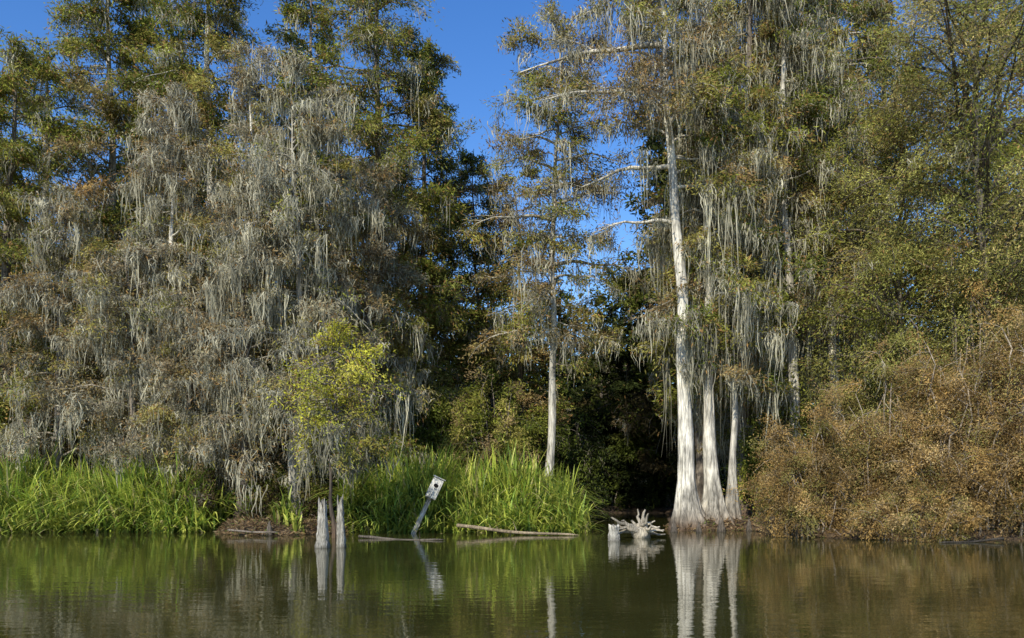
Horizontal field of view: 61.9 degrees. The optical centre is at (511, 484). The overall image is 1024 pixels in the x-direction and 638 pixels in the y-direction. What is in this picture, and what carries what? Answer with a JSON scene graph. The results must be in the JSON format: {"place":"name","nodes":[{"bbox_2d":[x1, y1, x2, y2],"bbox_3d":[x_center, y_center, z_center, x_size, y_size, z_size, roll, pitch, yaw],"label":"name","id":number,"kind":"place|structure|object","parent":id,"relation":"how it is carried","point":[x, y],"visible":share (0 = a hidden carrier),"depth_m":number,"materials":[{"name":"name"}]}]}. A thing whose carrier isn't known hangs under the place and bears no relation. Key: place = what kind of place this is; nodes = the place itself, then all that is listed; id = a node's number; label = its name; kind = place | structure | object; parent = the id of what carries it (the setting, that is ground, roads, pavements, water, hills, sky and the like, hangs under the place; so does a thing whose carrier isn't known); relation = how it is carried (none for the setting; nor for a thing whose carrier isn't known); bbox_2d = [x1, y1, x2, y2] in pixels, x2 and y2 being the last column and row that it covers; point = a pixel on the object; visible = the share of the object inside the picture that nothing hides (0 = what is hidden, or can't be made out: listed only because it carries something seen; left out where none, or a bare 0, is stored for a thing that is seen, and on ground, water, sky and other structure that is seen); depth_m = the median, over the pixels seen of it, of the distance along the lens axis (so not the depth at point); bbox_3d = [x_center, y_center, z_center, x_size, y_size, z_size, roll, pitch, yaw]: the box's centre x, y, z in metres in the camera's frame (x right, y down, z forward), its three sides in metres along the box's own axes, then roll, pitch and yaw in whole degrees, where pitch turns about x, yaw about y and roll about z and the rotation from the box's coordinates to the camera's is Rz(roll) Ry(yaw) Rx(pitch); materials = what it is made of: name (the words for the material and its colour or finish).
{"place":"outdoors","nodes":[
{"label":"outdoors","id":0,"kind":"place"},
{"bbox_2d":[0,513,1023,637],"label":"water","id":1,"kind":"structure","parent":0,"point":[595,583],"depth_m":13.41,"materials":[{"name":"green liquid"}]},
{"bbox_2d":[0,394,101,474],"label":"shrub","id":2,"kind":"object","parent":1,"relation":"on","point":[2,421],"visible":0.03,"depth_m":34.81,"materials":[{"name":"green plant"}]},
{"bbox_2d":[0,420,244,533],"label":"reed bed","id":3,"kind":"object","parent":1,"relation":"in","point":[33,500],"visible":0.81,"depth_m":29.21,"materials":[{"name":"green plant"}]},
{"bbox_2d":[167,447,278,520],"bbox_3d":[-10.686,0.044,31.140,4.162,3.159,4.325,0,0,-24],"label":"shrub","id":4,"kind":"object","parent":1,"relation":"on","point":[210,475],"visible":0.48,"depth_m":30.25,"materials":[{"name":"green plant"}]},
{"bbox_2d":[237,448,340,519],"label":"shrub","id":5,"kind":"object","parent":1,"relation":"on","point":[310,503],"visible":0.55,"depth_m":30.79,"materials":[{"name":"green plant"}]},
{"bbox_2d":[315,498,330,547],"bbox_3d":[-4.810,1.105,21.700,0.460,1.591,0.461,0,0,0],"label":"cypress stump","id":6,"kind":"object","parent":1,"relation":"in","point":[322,537],"visible":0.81,"depth_m":21.60,"materials":[{"name":"grey wood"}]},
{"bbox_2d":[336,495,346,546],"bbox_3d":[-4.379,1.058,21.900,0.333,1.685,0.349,0,0,0],"label":"cypress stump","id":7,"kind":"object","parent":1,"relation":"in","point":[340,537],"visible":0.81,"depth_m":21.82,"materials":[{"name":"grey wood"}]},
{"bbox_2d":[358,535,444,540],"bbox_3d":[-3.210,1.519,25.067,2.924,0.344,0.434,0,0,27],"label":"fallen log","id":8,"kind":"object","parent":1,"relation":"on","point":[370,537],"visible":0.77,"depth_m":25.14,"materials":[{"name":"grey wood"}]},
{"bbox_2d":[371,380,476,476],"bbox_3d":[-3.827,-1.531,36.510,6.095,6.302,4.335,0,0,0],"label":"shrub","id":9,"kind":"object","parent":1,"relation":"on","point":[438,430],"visible":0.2,"depth_m":35.74,"materials":[{"name":"green plant"}]},
{"bbox_2d":[411,475,445,533],"bbox_3d":[-2.868,0.834,27.929,0.426,2.352,0.403,25,-3,-7],"label":"nest box","id":10,"kind":"object","parent":1,"relation":"in","point":[435,486],"visible":0.94,"depth_m":27.86,"materials":[{"name":"grey wood"}]},
{"bbox_2d":[285,435,617,533],"bbox_3d":[-2.034,-0.177,31.361,12.263,3.755,8.883,0,0,0],"label":"reed bed","id":11,"kind":"object","parent":1,"relation":"in","point":[524,500],"visible":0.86,"depth_m":29.36,"materials":[{"name":"green plant"}]},
{"bbox_2d":[456,522,576,535],"bbox_3d":[0.152,1.450,27.110,3.988,0.580,0.256,0,0,13],"label":"fallen log","id":12,"kind":"object","parent":1,"relation":"on","point":[502,530],"visible":0.94,"depth_m":27.09,"materials":[{"name":"grey wood"}]},
{"bbox_2d":[608,524,619,540],"bbox_3d":[2.895,1.513,24.597,0.488,0.774,0.466,0,0,-30],"label":"cypress stump","id":13,"kind":"object","parent":1,"relation":"on","point":[613,533],"visible":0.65,"depth_m":24.48,"materials":[{"name":"grey wood"}]},
{"bbox_2d":[611,509,665,537],"bbox_3d":[3.798,1.277,25.617,1.756,1.102,0.946,0,0,0],"label":"driftwood root","id":14,"kind":"object","parent":1,"relation":"in","point":[640,529],"visible":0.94,"depth_m":25.44,"materials":[{"name":"grey wood"}]},
{"bbox_2d":[670,519,677,531],"bbox_3d":[5.471,1.512,28.908,0.491,0.776,0.502,0,0,0],"label":"cypress knee","id":15,"kind":"object","parent":1,"relation":"on","point":[673,527],"visible":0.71,"depth_m":28.84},
{"bbox_2d":[696,521,701,531],"bbox_3d":[6.282,1.566,28.714,0.431,0.668,0.424,0,0,0],"label":"cypress knee","id":16,"kind":"object","parent":1,"relation":"on","point":[698,529],"visible":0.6,"depth_m":28.64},
{"bbox_2d":[938,534,1003,542],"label":"driftwood branch","id":17,"kind":"object","parent":1,"relation":"in","point":[984,539],"visible":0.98,"depth_m":23.65,"materials":[{"name":"brown wood"}]},
{"bbox_2d":[0,0,1023,480],"label":"sky","id":18,"kind":"structure","parent":0,"point":[470,28],"materials":[{"name":"blue"}]},
{"bbox_2d":[217,495,1023,540],"bbox_3d":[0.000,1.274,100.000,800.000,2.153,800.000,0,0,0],"label":"ground","id":19,"kind":"structure","parent":0,"point":[1014,536],"depth_m":27.74,"materials":[{"name":"brown soil"}]},
{"bbox_2d":[0,156,61,409],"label":"cypress tree","id":20,"kind":"object","parent":19,"relation":"on","point":[18,231],"visible":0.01,"depth_m":51.22,"materials":[{"name":"green plant"}]},
{"bbox_2d":[0,25,119,466],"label":"cypress tree","id":21,"kind":"object","parent":19,"relation":"on","point":[13,81],"visible":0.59,"depth_m":35.62,"materials":[{"name":"green plant"}]},
{"bbox_2d":[0,30,130,477],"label":"cypress tree","id":22,"kind":"object","parent":19,"relation":"on","point":[50,54],"visible":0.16,"depth_m":43.51,"materials":[{"name":"green plant"}]},
{"bbox_2d":[0,173,155,477],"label":"cypress tree","id":23,"kind":"object","parent":19,"relation":"on","point":[25,292],"visible":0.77,"depth_m":32.38,"materials":[{"name":"grey plant"}]},
{"bbox_2d":[8,0,205,478],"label":"cypress tree","id":24,"kind":"object","parent":19,"relation":"on","point":[97,13],"visible":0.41,"depth_m":36.95,"materials":[{"name":"green plant"}]},
{"bbox_2d":[37,233,218,486],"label":"cypress tree","id":25,"kind":"object","parent":19,"relation":"on","point":[94,317],"visible":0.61,"depth_m":31.28,"materials":[{"name":"grey plant"}]},
{"bbox_2d":[65,130,196,476],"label":"cypress tree","id":26,"kind":"object","parent":19,"relation":"on","point":[118,169],"visible":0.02,"depth_m":50.03,"materials":[{"name":"grey plant"}]},
{"bbox_2d":[69,144,199,471],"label":"cypress tree","id":27,"kind":"object","parent":19,"relation":"on","point":[75,322],"visible":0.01,"depth_m":49.99,"materials":[{"name":"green plant"}]},
{"bbox_2d":[73,75,242,454],"bbox_3d":[-13.299,-6.944,33.556,6.798,17.589,6.600,0,0,0],"label":"cypress tree","id":28,"kind":"object","parent":19,"relation":"on","point":[170,251],"visible":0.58,"depth_m":32.73,"materials":[{"name":"grey plant"}]},
{"bbox_2d":[81,0,237,383],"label":"cypress tree","id":29,"kind":"object","parent":19,"relation":"on","point":[168,31],"visible":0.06,"depth_m":45.23,"materials":[{"name":"green plant"}]},
{"bbox_2d":[110,274,275,497],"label":"cypress tree","id":30,"kind":"object","parent":19,"relation":"on","point":[153,416],"visible":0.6,"depth_m":30.64,"materials":[{"name":"grey plant"}]},
{"bbox_2d":[94,0,309,452],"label":"cypress tree","id":31,"kind":"object","parent":19,"relation":"on","point":[229,21],"visible":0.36,"depth_m":35.97,"materials":[{"name":"green plant"}]},
{"bbox_2d":[176,141,279,464],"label":"cypress tree","id":32,"kind":"object","parent":19,"relation":"on","point":[226,298],"visible":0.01,"depth_m":48.42,"materials":[{"name":"grey plant"}]},
{"bbox_2d":[142,175,333,519],"bbox_3d":[-9.014,-4.503,30.343,6.916,13.054,5.768,0,0,39],"label":"cypress tree","id":33,"kind":"object","parent":19,"relation":"on","point":[228,273],"visible":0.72,"depth_m":29.70,"materials":[{"name":"grey plant"}]},
{"bbox_2d":[227,524,277,534],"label":"dead branch","id":34,"kind":"object","parent":19,"relation":"on","point":[263,532],"visible":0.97,"depth_m":26.57,"materials":[{"name":"grey wood"}]},
{"bbox_2d":[196,34,311,476],"bbox_3d":[-9.879,-7.779,32.944,4.279,19.258,4.141,0,0,-22],"label":"cypress tree","id":35,"kind":"object","parent":19,"relation":"on","point":[246,77],"visible":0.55,"depth_m":32.91,"materials":[{"name":"grey plant"}]},
{"bbox_2d":[265,521,273,535],"bbox_3d":[-7.634,1.514,26.916,0.434,0.772,0.445,0,0,0],"label":"cypress knee","id":36,"kind":"object","parent":19,"relation":"on","point":[269,527],"visible":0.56,"depth_m":26.84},
{"bbox_2d":[265,486,314,534],"bbox_3d":[-7.343,0.840,28.078,2.310,1.720,2.039,0,0,23],"label":"reed bed","id":37,"kind":"object","parent":19,"relation":"on","point":[286,513],"visible":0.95,"depth_m":27.67,"materials":[{"name":"green plant"}]},
{"bbox_2d":[249,95,350,479],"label":"cypress tree","id":38,"kind":"object","parent":19,"relation":"on","point":[283,441],"visible":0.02,"depth_m":50.80,"materials":[{"name":"grey plant"}]},
{"bbox_2d":[200,44,401,517],"bbox_3d":[-8.101,-6.250,30.517,8.318,18.111,7.200,0,0,0],"label":"cypress tree","id":39,"kind":"object","parent":19,"relation":"on","point":[317,131],"visible":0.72,"depth_m":29.80,"materials":[{"name":"grey plant"}]},
{"bbox_2d":[255,142,350,479],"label":"cypress tree","id":40,"kind":"object","parent":19,"relation":"on","point":[309,230],"depth_m":54.42,"materials":[{"name":"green plant"}]},
{"bbox_2d":[250,0,399,508],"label":"cypress tree","id":41,"kind":"object","parent":19,"relation":"on","point":[295,13],"visible":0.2,"depth_m":42.84,"materials":[{"name":"green plant"}]},
{"bbox_2d":[262,313,405,537],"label":"cypress tree","id":42,"kind":"object","parent":19,"relation":"on","point":[357,423],"visible":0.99,"depth_m":25.56,"materials":[{"name":"green plant"}]},
{"bbox_2d":[282,145,447,473],"bbox_3d":[-6.128,-5.851,34.334,7.306,15.402,7.806,0,0,0],"label":"cypress tree","id":43,"kind":"object","parent":19,"relation":"on","point":[385,258],"visible":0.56,"depth_m":33.52,"materials":[{"name":"grey plant"}]},
{"bbox_2d":[334,233,414,472],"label":"cypress tree","id":44,"kind":"object","parent":19,"relation":"on","point":[389,320],"depth_m":50.20,"materials":[{"name":"green plant"}]},
{"bbox_2d":[253,0,500,478],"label":"cypress tree","id":45,"kind":"object","parent":19,"relation":"on","point":[372,35],"visible":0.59,"depth_m":36.92,"materials":[{"name":"green plant"}]},
{"bbox_2d":[358,33,506,447],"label":"cypress tree","id":46,"kind":"object","parent":19,"relation":"on","point":[435,66],"visible":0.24,"depth_m":41.31,"materials":[{"name":"green plant"}]},
{"bbox_2d":[388,204,497,463],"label":"cypress tree","id":47,"kind":"object","parent":19,"relation":"on","point":[463,264],"visible":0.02,"depth_m":53.85,"materials":[{"name":"green plant"}]},
{"bbox_2d":[426,147,526,455],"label":"cypress tree","id":48,"kind":"object","parent":19,"relation":"on","point":[471,162],"visible":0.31,"depth_m":43.65,"materials":[{"name":"green plant"}]},
{"bbox_2d":[453,244,528,440],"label":"cypress tree","id":49,"kind":"object","parent":19,"relation":"on","point":[475,302],"visible":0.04,"depth_m":57.94,"materials":[{"name":"green plant"}]},
{"bbox_2d":[426,362,556,477],"bbox_3d":[-1.113,-1.739,35.527,6.011,6.711,5.289,0,0,0],"label":"shrub","id":50,"kind":"object","parent":19,"relation":"on","point":[484,427],"visible":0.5,"depth_m":34.84,"materials":[{"name":"green plant"}]},
{"bbox_2d":[24,274,977,501],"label":"distant woods","id":51,"kind":"object","parent":19,"relation":"on","point":[577,383],"visible":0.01,"depth_m":66.96,"materials":[{"name":"green plant"}]},
{"bbox_2d":[458,165,596,464],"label":"cypress tree","id":52,"kind":"object","parent":19,"relation":"on","point":[541,358],"visible":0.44,"depth_m":41.38,"materials":[{"name":"green plant"}]},
{"bbox_2d":[524,279,593,466],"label":"cypress tree","id":53,"kind":"object","parent":19,"relation":"on","point":[561,294],"visible":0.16,"depth_m":63.36,"materials":[{"name":"green plant"}]},
{"bbox_2d":[457,0,661,474],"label":"cypress tree","id":54,"kind":"object","parent":19,"relation":"on","point":[536,154],"visible":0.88,"depth_m":33.41,"materials":[{"name":"green plant"}]},
{"bbox_2d":[531,410,617,519],"bbox_3d":[2.506,-0.821,37.035,4.277,4.886,3.786,0,0,0],"label":"shrub","id":55,"kind":"object","parent":19,"relation":"on","point":[573,453],"visible":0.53,"depth_m":36.62,"materials":[{"name":"green plant"}]},
{"bbox_2d":[559,311,630,442],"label":"cypress tree","id":56,"kind":"object","parent":19,"relation":"on","point":[583,400],"visible":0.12,"depth_m":61.98,"materials":[{"name":"green plant"}]},
{"bbox_2d":[560,266,677,507],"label":"cypress tree","id":57,"kind":"object","parent":19,"relation":"on","point":[614,386],"visible":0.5,"depth_m":48.41,"materials":[{"name":"green plant"}]},
{"bbox_2d":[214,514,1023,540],"bbox_3d":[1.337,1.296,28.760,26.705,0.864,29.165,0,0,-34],"label":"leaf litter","id":58,"kind":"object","parent":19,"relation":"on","point":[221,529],"visible":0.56,"depth_m":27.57,"materials":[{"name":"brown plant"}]},
{"bbox_2d":[582,410,677,510],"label":"shrub","id":59,"kind":"object","parent":19,"relation":"on","point":[636,492],"visible":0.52,"depth_m":48.88,"materials":[{"name":"green plant"}]},
{"bbox_2d":[504,0,795,530],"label":"cypress tree","id":60,"kind":"object","parent":19,"relation":"on","point":[688,509],"visible":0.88,"depth_m":30.11,"materials":[{"name":"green plant"}]},
{"bbox_2d":[585,107,751,506],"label":"cypress tree","id":61,"kind":"object","parent":19,"relation":"on","point":[646,205],"visible":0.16,"depth_m":49.68,"materials":[{"name":"green plant"}]},
{"bbox_2d":[625,0,751,500],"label":"cypress tree","id":62,"kind":"object","parent":19,"relation":"on","point":[699,476],"visible":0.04,"depth_m":42.77,"materials":[{"name":"grey plant"}]},
{"bbox_2d":[646,190,754,466],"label":"cypress tree","id":63,"kind":"object","parent":19,"relation":"on","point":[694,431],"depth_m":54.52,"materials":[{"name":"green plant"}]},
{"bbox_2d":[606,72,802,490],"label":"cypress tree","id":64,"kind":"object","parent":19,"relation":"on","point":[645,404],"visible":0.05,"depth_m":45.62,"materials":[{"name":"green plant"}]},
{"bbox_2d":[622,25,809,524],"bbox_3d":[7.214,-7.193,30.301,6.581,18.587,4.943,0,0,42],"label":"cypress tree","id":65,"kind":"object","parent":19,"relation":"on","point":[745,296],"visible":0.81,"depth_m":30.26,"materials":[{"name":"grey plant"}]},
{"bbox_2d":[717,516,725,531],"bbox_3d":[7.145,1.482,29.119,0.547,0.837,0.598,0,0,0],"label":"cypress knee","id":66,"kind":"object","parent":19,"relation":"on","point":[721,527],"visible":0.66,"depth_m":29.01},
{"bbox_2d":[664,111,805,520],"bbox_3d":[8.210,-5.763,31.281,4.834,15.725,5.057,0,0,35],"label":"cypress tree","id":67,"kind":"object","parent":19,"relation":"on","point":[745,226],"visible":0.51,"depth_m":30.77,"materials":[{"name":"grey plant"}]},
{"bbox_2d":[639,0,846,516],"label":"cypress tree","id":68,"kind":"object","parent":19,"relation":"on","point":[767,100],"visible":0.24,"depth_m":33.81,"materials":[{"name":"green plant"}]},
{"bbox_2d":[746,519,752,530],"bbox_3d":[8.226,1.541,29.633,0.472,0.718,0.457,0,0,0],"label":"cypress knee","id":69,"kind":"object","parent":19,"relation":"on","point":[749,526],"visible":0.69,"depth_m":29.53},
{"bbox_2d":[720,359,814,517],"bbox_3d":[10.515,-1.879,34.060,4.315,6.996,3.849,0,0,0],"label":"shrub","id":70,"kind":"object","parent":19,"relation":"on","point":[745,466],"visible":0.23,"depth_m":33.52,"materials":[{"name":"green plant"}]},
{"bbox_2d":[722,0,882,459],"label":"cypress tree","id":71,"kind":"object","parent":19,"relation":"on","point":[822,351],"visible":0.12,"depth_m":35.93,"materials":[{"name":"green plant"}]},
{"bbox_2d":[730,0,877,447],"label":"cypress tree","id":72,"kind":"object","parent":19,"relation":"on","point":[807,269],"visible":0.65,"depth_m":32.78,"materials":[{"name":"green plant"}]},
{"bbox_2d":[722,396,894,538],"bbox_3d":[9.337,-0.477,26.642,5.180,4.504,3.754,0,0,-20],"label":"shrub","id":73,"kind":"object","parent":19,"relation":"on","point":[795,501],"visible":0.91,"depth_m":26.05,"materials":[{"name":"brown plant"}]},
{"bbox_2d":[756,318,870,451],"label":"cypress tree","id":74,"kind":"object","parent":19,"relation":"on","point":[817,416],"visible":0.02,"depth_m":49.13,"materials":[{"name":"green plant"}]},
{"bbox_2d":[773,0,912,514],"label":"cypress tree","id":75,"kind":"object","parent":19,"relation":"on","point":[842,39],"visible":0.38,"depth_m":33.66,"materials":[{"name":"green plant"}]},
{"bbox_2d":[778,0,954,423],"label":"cypress tree","id":76,"kind":"object","parent":19,"relation":"on","point":[873,12],"visible":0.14,"depth_m":40.22,"materials":[{"name":"green plant"}]},
{"bbox_2d":[806,199,933,467],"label":"cypress tree","id":77,"kind":"object","parent":19,"relation":"on","point":[870,350],"visible":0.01,"depth_m":52.28,"materials":[{"name":"green plant"}]},
{"bbox_2d":[788,335,969,530],"bbox_3d":[11.894,-1.486,27.099,5.777,6.515,4.943,0,0,-22],"label":"shrub","id":78,"kind":"object","parent":19,"relation":"on","point":[863,433],"visible":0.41,"depth_m":26.73,"materials":[{"name":"brown plant"}]},
{"bbox_2d":[775,70,1021,453],"bbox_3d":[14.443,-6.591,31.532,9.770,16.982,10.422,0,0,0],"label":"willow tree","id":79,"kind":"object","parent":19,"relation":"on","point":[872,397],"visible":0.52,"depth_m":31.24,"materials":[{"name":"green plant"}]},
{"bbox_2d":[800,0,1004,497],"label":"cypress tree","id":80,"kind":"object","parent":19,"relation":"on","point":[858,52],"visible":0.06,"depth_m":42.99,"materials":[{"name":"green plant"}]},
{"bbox_2d":[793,0,1023,418],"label":"willow tree","id":81,"kind":"object","parent":19,"relation":"on","point":[972,71],"visible":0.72,"depth_m":28.41,"materials":[{"name":"green plant"}]},
{"bbox_2d":[840,479,994,541],"bbox_3d":[11.744,0.771,25.053,4.597,1.987,3.568,0,0,0],"label":"shrub","id":82,"kind":"object","parent":19,"relation":"on","point":[875,525],"visible":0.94,"depth_m":24.50,"materials":[{"name":"brown plant"}]},
{"bbox_2d":[849,218,1023,524],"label":"shrub","id":83,"kind":"object","parent":19,"relation":"on","point":[920,340],"visible":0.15,"depth_m":28.18,"materials":[{"name":"brown plant"}]},
{"bbox_2d":[859,326,1023,540],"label":"shrub","id":84,"kind":"object","parent":19,"relation":"on","point":[951,484],"visible":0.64,"depth_m":25.47,"materials":[{"name":"brown plant"}]},
{"bbox_2d":[870,0,1023,379],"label":"cypress tree","id":85,"kind":"object","parent":19,"relation":"on","point":[1013,142],"visible":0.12,"depth_m":43.41,"materials":[{"name":"green plant"}]},
{"bbox_2d":[895,135,1009,402],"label":"cypress tree","id":86,"kind":"object","parent":19,"relation":"on","point":[952,239],"visible":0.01,"depth_m":48.98,"materials":[{"name":"green plant"}]},
{"bbox_2d":[928,302,1023,539],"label":"shrub","id":87,"kind":"object","parent":19,"relation":"on","point":[1010,362],"visible":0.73,"depth_m":24.96,"materials":[{"name":"brown plant"}]},
{"bbox_2d":[932,139,1023,360],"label":"cypress tree","id":88,"kind":"object","parent":19,"relation":"on","point":[990,219],"visible":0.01,"depth_m":52.91,"materials":[{"name":"green plant"}]}
]}

